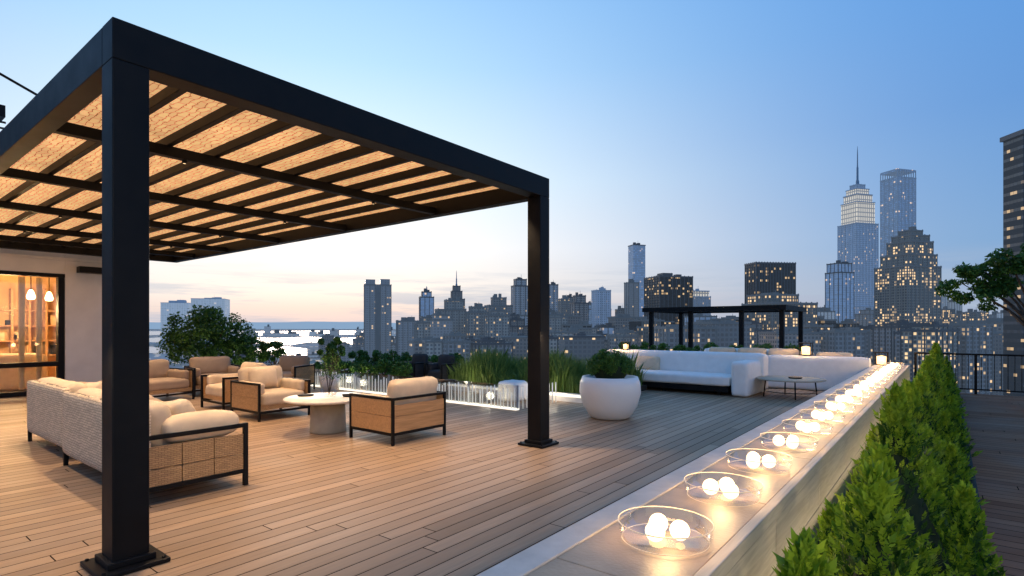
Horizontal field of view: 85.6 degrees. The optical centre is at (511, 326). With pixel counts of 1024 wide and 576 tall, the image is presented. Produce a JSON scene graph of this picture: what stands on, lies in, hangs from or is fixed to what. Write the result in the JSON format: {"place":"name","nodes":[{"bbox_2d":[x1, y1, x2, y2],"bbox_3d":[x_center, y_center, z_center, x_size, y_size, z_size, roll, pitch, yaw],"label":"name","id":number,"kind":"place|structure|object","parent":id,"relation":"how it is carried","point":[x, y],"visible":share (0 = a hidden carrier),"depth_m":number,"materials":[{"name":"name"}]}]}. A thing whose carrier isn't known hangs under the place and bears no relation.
{"place":"outdoors","nodes":[
{"label":"outdoors","id":0,"kind":"place"},
{"bbox_2d":[149,347,306,356],"bbox_3d":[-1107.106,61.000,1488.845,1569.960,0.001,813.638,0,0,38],"label":"river water","id":1,"kind":"structure","parent":0,"point":[292,350],"depth_m":1406.07,"materials":[{"name":"blue liquid"}]},
{"bbox_2d":[149,337,352,344],"bbox_3d":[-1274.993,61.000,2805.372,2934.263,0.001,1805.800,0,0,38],"label":"river water","id":2,"kind":"structure","parent":0,"point":[292,341],"depth_m":2412.64,"materials":[{"name":"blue liquid"}]},
{"bbox_2d":[149,331,355,335],"bbox_3d":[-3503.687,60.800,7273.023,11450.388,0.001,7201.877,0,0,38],"label":"river water","id":3,"kind":"structure","parent":0,"point":[304,333],"depth_m":5627.77,"materials":[{"name":"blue liquid"}]},
{"bbox_2d":[149,329,395,367],"bbox_3d":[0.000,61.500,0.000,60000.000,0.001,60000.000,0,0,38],"label":"city ground","id":4,"kind":"structure","parent":0,"point":[310,347],"depth_m":1791.26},
{"bbox_2d":[160,300,190,339],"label":"pale office tower","id":5,"kind":"structure","parent":4,"relation":"on","point":[174,307],"depth_m":2554.77,"materials":[{"name":"glass"}]},
{"bbox_2d":[191,297,229,340],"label":"pale glass office tower","id":6,"kind":"structure","parent":4,"relation":"on","point":[223,304],"depth_m":2358.21,"materials":[{"name":"glass"}]},
{"bbox_2d":[364,279,391,356],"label":"twin shaft tower","id":7,"kind":"structure","parent":4,"relation":"on","point":[378,317],"depth_m":883.17,"materials":[{"name":"concrete"}]},
{"bbox_2d":[396,317,419,355],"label":"city building","id":8,"kind":"structure","parent":4,"relation":"on","point":[404,329],"depth_m":828.05,"materials":[{"name":"concrete"}]},
{"bbox_2d":[414,313,434,339],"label":"city building","id":9,"kind":"structure","parent":4,"relation":"on","point":[421,328],"depth_m":646.78,"materials":[{"name":"concrete"}]},
{"bbox_2d":[422,337,445,358],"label":"city building","id":10,"kind":"structure","parent":4,"relation":"on","point":[432,346],"depth_m":493.01,"materials":[{"name":"brick"}]},
{"bbox_2d":[428,312,452,339],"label":"city building","id":11,"kind":"structure","parent":4,"relation":"on","point":[441,324],"depth_m":641.28,"materials":[{"name":"concrete"}]},
{"bbox_2d":[442,330,470,361],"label":"city building","id":12,"kind":"structure","parent":4,"relation":"on","point":[455,342],"depth_m":493.00,"materials":[{"name":"grey"}]},
{"bbox_2d":[484,294,512,313],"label":"brick apartment tower","id":13,"kind":"structure","parent":4,"relation":"on","point":[499,301],"depth_m":791.11,"materials":[{"name":"grey"}]},
{"bbox_2d":[510,316,527,335],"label":"city building","id":14,"kind":"structure","parent":4,"relation":"on","point":[517,325],"depth_m":761.92,"materials":[{"name":"concrete"}]},
{"bbox_2d":[511,277,527,314],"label":"dark office tower","id":15,"kind":"structure","parent":4,"relation":"on","point":[519,295],"depth_m":890.34,"materials":[{"name":"concrete"}]},
{"bbox_2d":[549,282,557,311],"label":"slim office tower","id":16,"kind":"structure","parent":4,"relation":"on","point":[553,295],"depth_m":993.52,"materials":[{"name":"concrete"}]},
{"bbox_2d":[607,314,638,330],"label":"city building","id":17,"kind":"structure","parent":4,"relation":"on","point":[617,321],"depth_m":707.55,"materials":[{"name":"concrete"}]},
{"bbox_2d":[608,328,641,349],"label":"city building","id":18,"kind":"structure","parent":4,"relation":"on","point":[633,337],"depth_m":532.36,"materials":[{"name":"brick"}]},
{"bbox_2d":[624,278,638,316],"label":"concrete tower","id":19,"kind":"structure","parent":4,"relation":"on","point":[631,297],"depth_m":993.32,"materials":[{"name":"grey"}]},
{"bbox_2d":[636,317,665,348],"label":"city building","id":20,"kind":"structure","parent":4,"relation":"on","point":[644,331],"depth_m":531.71,"materials":[{"name":"grey"}]},
{"bbox_2d":[644,273,692,326],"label":"dark slab tower","id":21,"kind":"structure","parent":4,"relation":"on","point":[666,290],"depth_m":829.75,"materials":[{"name":"black glass"}]},
{"bbox_2d":[693,289,710,315],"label":"lit roof office tower","id":22,"kind":"structure","parent":4,"relation":"on","point":[701,298],"depth_m":885.91,"materials":[{"name":"glass"}]},
{"bbox_2d":[738,319,771,347],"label":"city building","id":23,"kind":"structure","parent":4,"relation":"on","point":[758,327],"depth_m":588.42,"materials":[{"name":"grey brick"}]},
{"bbox_2d":[744,261,795,303],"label":"black office slab","id":24,"kind":"structure","parent":4,"relation":"on","point":[767,277],"depth_m":737.88,"materials":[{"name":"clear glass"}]},
{"bbox_2d":[741,292,817,331],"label":"lit apartment block","id":25,"kind":"structure","parent":4,"relation":"on","point":[770,320],"depth_m":601.99,"materials":[{"name":"grey"}]},
{"bbox_2d":[758,327,821,355],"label":"city building","id":26,"kind":"structure","parent":4,"relation":"on","point":[791,337],"depth_m":468.46,"materials":[{"name":"grey brick"}]},
{"bbox_2d":[825,259,854,322],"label":"bluish office tower","id":27,"kind":"structure","parent":4,"relation":"on","point":[839,287],"depth_m":988.50,"materials":[{"name":"blue glass"}]},
{"bbox_2d":[893,331,899,363],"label":"city building","id":28,"kind":"structure","parent":4,"relation":"on","point":[896,347],"depth_m":504.88,"materials":[{"name":"grey"}]},
{"bbox_2d":[880,168,915,256],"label":"slender glass skyscraper","id":29,"kind":"structure","parent":4,"relation":"on","point":[897,201],"depth_m":1185.29,"materials":[{"name":"glass"},{"name":"metal"}]},
{"bbox_2d":[874,226,941,325],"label":"art deco lit tower","id":30,"kind":"structure","parent":4,"relation":"on","point":[907,275],"depth_m":703.98,"materials":[{"name":"grey"}]},
{"bbox_2d":[899,320,958,387],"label":"city building","id":31,"kind":"structure","parent":4,"relation":"on","point":[922,337],"depth_m":471.83,"materials":[{"name":"grey"}]},
{"bbox_2d":[942,306,959,323],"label":"city building","id":32,"kind":"structure","parent":4,"relation":"on","point":[950,316],"depth_m":1025.34,"materials":[{"name":"grey"}]},
{"bbox_2d":[948,325,962,392],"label":"city building","id":33,"kind":"structure","parent":4,"relation":"on","point":[960,356],"depth_m":479.26,"materials":[{"name":"grey"}]},
{"bbox_2d":[940,319,993,394],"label":"city building","id":34,"kind":"structure","parent":4,"relation":"on","point":[978,338],"depth_m":481.46,"materials":[{"name":"grey"}]},
{"bbox_2d":[994,329,1002,394],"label":"city building","id":35,"kind":"structure","parent":4,"relation":"on","point":[998,342],"depth_m":498.04,"materials":[{"name":"concrete"}]},
{"bbox_2d":[1000,129,1023,395],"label":"dark glass high rise","id":36,"kind":"structure","parent":4,"relation":"on","point":[1013,213],"depth_m":229.72,"materials":[{"name":"grey"}]},
{"bbox_2d":[149,322,395,328],"bbox_3d":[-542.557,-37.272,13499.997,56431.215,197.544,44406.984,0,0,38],"label":"hills","id":37,"kind":"structure","parent":0,"point":[300,325],"depth_m":13500.00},
{"bbox_2d":[407,336,432,354],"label":"city building","id":38,"kind":"structure","parent":0,"point":[414,346],"depth_m":530.45,"materials":[{"name":"grey"}]},
{"bbox_2d":[419,286,433,320],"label":"slender dark tower","id":39,"kind":"structure","parent":0,"point":[426,302],"depth_m":1090.59,"materials":[{"name":"blue glass"}]},
{"bbox_2d":[434,295,465,333],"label":"broad apartment block","id":40,"kind":"structure","parent":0,"point":[454,309],"depth_m":689.72,"materials":[{"name":"brick"}]},
{"bbox_2d":[465,303,487,338],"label":"stepped apartment block","id":41,"kind":"structure","parent":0,"point":[474,319],"depth_m":670.94,"materials":[{"name":"concrete"}]},
{"bbox_2d":[471,336,513,359],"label":"city building","id":42,"kind":"structure","parent":0,"point":[487,342],"depth_m":500.23,"materials":[{"name":"grey"}]},
{"bbox_2d":[484,307,509,338],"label":"city building","id":43,"kind":"structure","parent":0,"point":[496,322],"depth_m":642.10,"materials":[{"name":"concrete"}]},
{"bbox_2d":[0,0,1023,322],"label":"sky","id":44,"kind":"structure","parent":0,"point":[715,137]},
{"bbox_2d":[499,331,527,361],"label":"city building","id":45,"kind":"structure","parent":0,"point":[520,345],"depth_m":526.35,"materials":[{"name":"grey brick"}]},
{"bbox_2d":[549,309,567,330],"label":"city building","id":46,"kind":"structure","parent":0,"point":[557,322],"depth_m":700.35,"materials":[{"name":"concrete"}]},
{"bbox_2d":[557,295,572,314],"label":"apartment tower","id":47,"kind":"structure","parent":0,"point":[564,301],"depth_m":893.00,"materials":[{"name":"brick"}]},
{"bbox_2d":[570,292,588,321],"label":"apartment tower","id":48,"kind":"structure","parent":0,"point":[579,305],"depth_m":843.30,"materials":[{"name":"grey brick"}]},
{"bbox_2d":[558,332,604,360],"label":"city building","id":49,"kind":"structure","parent":0,"point":[582,344],"depth_m":477.60,"materials":[{"name":"grey"}]},
{"bbox_2d":[591,285,610,326],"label":"pale residential tower","id":50,"kind":"structure","parent":0,"point":[600,305],"depth_m":990.57,"materials":[{"name":"stone"}]},
{"bbox_2d":[628,242,645,316],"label":"blue glass tower","id":51,"kind":"structure","parent":0,"point":[636,262],"depth_m":1288.82,"materials":[{"name":"grey"}]},
{"bbox_2d":[654,324,717,350],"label":"city building","id":52,"kind":"structure","parent":0,"point":[702,336],"depth_m":409.04,"materials":[{"name":"grey"}]},
{"bbox_2d":[685,317,751,347],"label":"city building","id":53,"kind":"structure","parent":0,"point":[728,332],"depth_m":429.82,"materials":[{"name":"grey"}]},
{"bbox_2d":[820,326,866,357],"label":"city building","id":54,"kind":"structure","parent":0,"point":[851,340],"depth_m":462.22,"materials":[{"name":"grey"}]},
{"bbox_2d":[837,146,878,322],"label":"stepped spired skyscraper","id":55,"kind":"structure","parent":0,"point":[858,238],"depth_m":1131.20,"materials":[{"name":"stone"}]},
{"bbox_2d":[855,308,873,325],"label":"city building","id":56,"kind":"structure","parent":0,"point":[865,317],"depth_m":1015.00,"materials":[{"name":"concrete"}]},
{"bbox_2d":[872,318,923,365],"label":"city building","id":57,"kind":"structure","parent":0,"point":[882,338],"depth_m":530.62,"materials":[{"name":"grey"}]},
{"bbox_2d":[953,309,988,323],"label":"building","id":58,"kind":"structure","parent":0,"point":[969,314],"depth_m":892.23,"materials":[{"name":"grey"}]},
{"bbox_2d":[976,318,1002,331],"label":"city building","id":59,"kind":"structure","parent":0,"point":[998,324],"depth_m":535.05,"materials":[{"name":"concrete"}]},
{"bbox_3d":[-0.598,31.562,11.287,29.100,59.875,31.200,0,0,38],"label":"host apartment building","id":60,"kind":"object","parent":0,"visible":0},
{"bbox_2d":[0,361,823,575],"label":"timber deck","id":61,"kind":"structure","parent":60,"relation":"on","point":[475,490],"depth_m":5.08,"materials":[{"name":"brown wood"}]},
{"bbox_2d":[0,248,101,397],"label":"white rendered house","id":62,"kind":"structure","parent":61,"relation":"on","point":[50,314],"depth_m":12.64,"materials":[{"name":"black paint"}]},
{"bbox_2d":[0,73,36,128],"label":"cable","id":63,"kind":"object","parent":62,"relation":"on","point":[2,112],"visible":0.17,"depth_m":11.88,"materials":[{"name":"black metal"}]},
{"bbox_2d":[27,377,101,446],"bbox_3d":[-5.406,1.077,7.037,1.700,0.845,0.905,0,0,38],"label":"wicker sofa","id":64,"kind":"object","parent":61,"relation":"on","point":[44,408],"visible":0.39,"depth_m":6.61,"materials":[{"name":"beige wicker"}]},
{"bbox_2d":[62,388,247,492],"bbox_3d":[-3.681,1.077,5.591,2.300,0.845,0.905,0,0,38],"label":"wicker sofa","id":65,"kind":"object","parent":61,"relation":"on","point":[189,444],"visible":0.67,"depth_m":5.01,"materials":[{"name":"beige wicker"}]},
{"bbox_2d":[149,359,194,398],"bbox_3d":[-7.243,1.092,11.171,0.950,0.817,1.100,0,0,28],"label":"taupe lounge chair","id":66,"kind":"object","parent":61,"relation":"on","point":[165,379],"visible":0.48,"depth_m":11.33,"materials":[{"name":"beige fabric"}]},
{"bbox_2d":[156,304,257,365],"bbox_3d":[-7.633,0.459,13.908,2.034,2.082,2.184,0,0,38],"label":"leafy tree","id":67,"kind":"object","parent":61,"relation":"on","point":[206,326],"visible":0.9,"depth_m":13.50,"materials":[{"name":"green plant"}]},
{"bbox_2d":[184,356,240,396],"bbox_3d":[-6.675,1.091,12.378,1.000,0.817,0.950,0,0,-42],"label":"taupe lounge chair","id":68,"kind":"object","parent":61,"relation":"on","point":[211,365],"visible":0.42,"depth_m":12.45,"materials":[{"name":"beige fabric"}]},
{"bbox_2d":[201,362,266,409],"bbox_3d":[-5.151,1.091,10.352,0.900,0.817,0.920,0,0,38],"label":"oak armchair","id":69,"kind":"object","parent":61,"relation":"on","point":[217,386],"visible":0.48,"depth_m":10.14,"materials":[{"name":"fabric"}]},
{"bbox_2d":[219,336,270,364],"bbox_3d":[-6.801,0.862,14.084,1.229,1.276,1.173,0,0,-31],"label":"leafy tree","id":70,"kind":"object","parent":61,"relation":"on","point":[251,354],"visible":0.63,"depth_m":13.93,"materials":[{"name":"green plant"}]},
{"bbox_2d":[230,365,310,421],"bbox_3d":[-4.065,1.091,9.307,0.950,0.817,0.900,0,0,38],"label":"lounge armchair","id":71,"kind":"object","parent":61,"relation":"on","point":[256,390],"visible":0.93,"depth_m":9.15,"materials":[{"name":"beige fabric"}]},
{"bbox_2d":[262,341,286,364],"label":"round topiary","id":72,"kind":"object","parent":61,"relation":"on","point":[279,351],"visible":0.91,"depth_m":14.08,"materials":[{"name":"green plant"}]},
{"bbox_2d":[0,17,558,575],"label":"pergola","id":73,"kind":"object","parent":61,"relation":"on","point":[128,151],"visible":1,"depth_m":5.35,"materials":[{"name":"black metal"}]},
{"bbox_2d":[267,355,314,388],"bbox_3d":[-5.242,1.091,12.905,0.900,0.817,0.900,0,0,8],"label":"grey lounge chair","id":74,"kind":"object","parent":61,"relation":"on","point":[297,366],"visible":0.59,"depth_m":13.06,"materials":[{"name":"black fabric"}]},
{"bbox_2d":[283,392,359,433],"bbox_3d":[-2.641,1.255,7.931,1.200,0.490,1.200,0,0,38],"label":"round coffee table","id":75,"kind":"object","parent":61,"relation":"on","point":[327,413],"visible":0.84,"depth_m":7.72,"materials":[{"name":"stone"}]},
{"bbox_2d":[297,352,348,396],"bbox_3d":[-2.695,0.686,8.061,0.871,0.646,0.363,0,0,9],"label":"glass vase with sprigs","id":76,"kind":"object","parent":75,"relation":"on","point":[330,379],"visible":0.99,"depth_m":8.05,"materials":[{"name":"green plant"}]},
{"bbox_2d":[316,336,345,390],"bbox_3d":[-4.280,0.861,13.071,0.674,1.277,0.748,0,0,-19],"label":"potted plant","id":77,"kind":"object","parent":61,"relation":"on","point":[331,348],"visible":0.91,"depth_m":12.92,"materials":[{"name":"green plant"}]},
{"bbox_2d":[377,358,394,374],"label":"shrub","id":78,"kind":"object","parent":61,"relation":"on","point":[384,364],"visible":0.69,"depth_m":13.21,"materials":[{"name":"green plant"}]},
{"bbox_2d":[349,376,445,445],"bbox_3d":[-1.557,1.091,7.562,0.900,0.817,0.940,0,0,38],"label":"oak armchair","id":79,"kind":"object","parent":61,"relation":"on","point":[408,405],"visible":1,"depth_m":7.23,"materials":[{"name":"brown wood"}]},
{"bbox_2d":[390,361,412,376],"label":"shrub","id":80,"kind":"object","parent":61,"relation":"on","point":[403,368],"visible":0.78,"depth_m":12.93,"materials":[{"name":"green plant"}]},
{"bbox_2d":[400,353,432,376],"bbox_3d":[-2.455,1.092,14.021,0.620,0.816,0.620,0,0,38],"label":"charcoal chair","id":81,"kind":"object","parent":61,"relation":"on","point":[418,361],"visible":0.48,"depth_m":13.84,"materials":[{"name":"fabric"}]},
{"bbox_2d":[311,369,555,409],"bbox_3d":[-2.322,1.278,12.605,7.160,0.445,1.340,0,0,38],"label":"glass rod screen","id":82,"kind":"object","parent":61,"relation":"on","point":[472,393],"visible":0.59,"depth_m":10.92,"materials":[{"name":"glass"}]},
{"bbox_2d":[424,354,459,378],"bbox_3d":[-1.725,1.092,13.574,0.620,0.816,0.620,0,0,38],"label":"charcoal chair","id":83,"kind":"object","parent":61,"relation":"on","point":[437,370],"visible":0.76,"depth_m":13.51,"materials":[{"name":"fabric"}]},
{"bbox_2d":[498,380,527,401],"bbox_3d":[0.020,1.300,11.183,0.507,0.423,0.507,0,0,38],"label":"white pouf","id":84,"kind":"object","parent":61,"relation":"on","point":[510,385],"visible":0.74,"depth_m":11.00,"materials":[{"name":"fabric"}]},
{"bbox_2d":[446,346,650,402],"bbox_3d":[0.670,0.959,13.176,4.812,1.082,3.510,0,0,38],"label":"ornamental grass bed","id":85,"kind":"object","parent":61,"relation":"on","point":[566,374],"visible":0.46,"depth_m":12.53,"materials":[{"name":"plant"}]},
{"bbox_2d":[579,347,640,419],"bbox_3d":[1.614,0.918,9.101,1.000,1.164,1.000,0,0,38],"label":"potted boxwood","id":86,"kind":"object","parent":61,"relation":"on","point":[610,388],"visible":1,"depth_m":8.79,"materials":[{"name":"ceramic"}]},
{"bbox_2d":[607,349,767,396],"bbox_3d":[3.879,1.054,13.338,4.006,0.893,1.467,0,0,38],"label":"white outdoor sofa","id":87,"kind":"object","parent":61,"relation":"on","point":[736,373],"visible":0.78,"depth_m":12.69,"materials":[{"name":"fabric"}]},
{"bbox_2d":[476,364,909,575],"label":"candle ledge wall","id":88,"kind":"structure","parent":61,"relation":"on","point":[746,541],"depth_m":2.82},
{"bbox_2d":[618,506,713,556],"bbox_3d":[0.642,0.851,2.320,0.391,0.087,0.391,0,0,38],"label":"candle bowl","id":89,"kind":"object","parent":88,"relation":"on","point":[656,526],"visible":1,"depth_m":2.27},
{"bbox_2d":[684,472,762,506],"bbox_3d":[1.108,0.851,2.907,0.391,0.087,0.391,0,0,-2],"label":"candle bowl","id":90,"kind":"object","parent":88,"relation":"on","point":[728,487],"visible":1,"depth_m":2.89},
{"bbox_2d":[726,448,792,474],"bbox_3d":[1.563,0.851,3.503,0.391,0.087,0.391,0,0,10],"label":"candle bowl","id":91,"kind":"object","parent":88,"relation":"on","point":[752,460],"visible":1,"depth_m":3.45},
{"bbox_2d":[760,432,818,452],"bbox_3d":[2.042,0.851,4.081,0.391,0.087,0.391,0,0,-16],"label":"candle bowl","id":92,"kind":"object","parent":88,"relation":"on","point":[792,442],"visible":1,"depth_m":4.06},
{"bbox_2d":[782,419,833,435],"bbox_3d":[2.499,0.851,4.676,0.391,0.087,0.391,0,0,-9],"label":"candle bowl","id":93,"kind":"object","parent":88,"relation":"on","point":[807,427],"visible":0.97,"depth_m":4.63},
{"bbox_2d":[799,409,845,422],"bbox_3d":[2.959,0.851,5.268,0.391,0.087,0.391,0,0,19],"label":"candle bowl","id":94,"kind":"object","parent":88,"relation":"on","point":[822,416],"visible":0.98,"depth_m":5.24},
{"bbox_2d":[642,305,806,349],"bbox_3d":[7.874,0.400,20.558,4.950,2.200,3.350,0,0,38],"label":"pergola","id":95,"kind":"object","parent":61,"relation":"on","point":[740,310],"visible":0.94,"depth_m":19.78,"materials":[{"name":"black metal"}]},
{"bbox_2d":[704,347,870,390],"bbox_3d":[6.691,1.023,13.838,3.900,0.954,0.925,0,0,38],"label":"white sectional sofa","id":96,"kind":"object","parent":61,"relation":"on","point":[833,368],"visible":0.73,"depth_m":13.04,"materials":[{"name":"fabric"}]},
{"bbox_2d":[756,375,826,399],"bbox_3d":[5.918,1.286,11.758,1.360,0.431,1.360,0,0,38],"label":"round outdoor table","id":97,"kind":"object","parent":61,"relation":"on","point":[792,379],"visible":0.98,"depth_m":11.61,"materials":[{"name":"concrete"}]},
{"bbox_2d":[818,386,992,575],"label":"planting bed","id":98,"kind":"object","parent":61,"relation":"on","point":[973,482],"visible":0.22,"depth_m":4.76,"materials":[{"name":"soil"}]},
{"bbox_2d":[772,526,839,575],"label":"arborvitae shrub","id":99,"kind":"object","parent":98,"relation":"on","point":[802,558],"visible":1,"depth_m":1.16,"materials":[{"name":"green plant"}]},
{"bbox_2d":[799,440,947,575],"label":"arborvitae shrub","id":100,"kind":"object","parent":98,"relation":"on","point":[829,514],"visible":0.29,"depth_m":2.10,"materials":[{"name":"green plant"}]},
{"bbox_2d":[817,459,966,575],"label":"arborvitae shrub","id":101,"kind":"object","parent":98,"relation":"on","point":[868,554],"visible":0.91,"depth_m":1.59,"materials":[{"name":"green plant"}]},
{"bbox_2d":[839,378,986,546],"bbox_3d":[2.562,0.867,3.607,0.832,1.066,0.803,0,0,14],"label":"arborvitae shrub","id":102,"kind":"object","parent":98,"relation":"on","point":[913,393],"visible":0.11,"depth_m":3.52,"materials":[{"name":"green plant"}]},
{"bbox_2d":[820,381,1007,575],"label":"arborvitae shrub","id":103,"kind":"object","parent":98,"relation":"on","point":[918,494],"visible":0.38,"depth_m":2.50,"materials":[{"name":"green plant"}]},
{"bbox_2d":[840,422,999,575],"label":"arborvitae shrub","id":104,"kind":"object","parent":98,"relation":"on","point":[939,480],"visible":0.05,"depth_m":3.02,"materials":[{"name":"green plant"}]},
{"bbox_2d":[888,373,975,481],"bbox_3d":[3.335,0.888,4.545,0.763,1.023,0.724,0,0,32],"label":"arborvitae shrub","id":105,"kind":"object","parent":98,"relation":"on","point":[921,386],"visible":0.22,"depth_m":4.45,"materials":[{"name":"green plant"}]},
{"bbox_2d":[890,393,987,527],"bbox_3d":[2.954,0.922,4.063,0.783,0.956,0.762,0,0,29],"label":"arborvitae shrub","id":106,"kind":"object","parent":98,"relation":"on","point":[953,456],"visible":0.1,"depth_m":3.84,"materials":[{"name":"green plant"}]},
{"bbox_2d":[900,355,982,456],"bbox_3d":[4.489,0.849,5.990,0.782,1.102,0.741,0,0,-2],"label":"arborvitae shrub","id":107,"kind":"object","parent":98,"relation":"on","point":[928,366],"visible":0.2,"depth_m":5.88,"materials":[{"name":"green plant"}]},
{"bbox_2d":[928,342,963,403],"bbox_3d":[7.169,0.827,9.386,0.744,1.147,0.771,0,0,-8],"label":"arborvitae shrub","id":108,"kind":"object","parent":98,"relation":"on","point":[935,349],"visible":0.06,"depth_m":9.32,"materials":[{"name":"green plant"}]},
{"bbox_2d":[917,369,976,479],"bbox_3d":[3.724,0.893,5.048,0.814,1.014,0.785,0,0,-2],"label":"arborvitae shrub","id":109,"kind":"object","parent":98,"relation":"on","point":[927,379],"visible":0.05,"depth_m":4.92,"materials":[{"name":"green plant"}]},
{"bbox_2d":[960,393,1023,575],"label":"side deck","id":110,"kind":"structure","parent":60,"relation":"on","point":[995,424],"depth_m":5.92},
{"bbox_2d":[914,352,1023,393],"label":"steel railing","id":111,"kind":"object","parent":110,"relation":"on","point":[975,389],"visible":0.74,"depth_m":12.23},
{"bbox_2d":[935,243,1023,326],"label":"potted tree","id":112,"kind":"object","parent":110,"relation":"on","point":[1001,284],"visible":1,"depth_m":10.00,"materials":[{"name":"green plant"}]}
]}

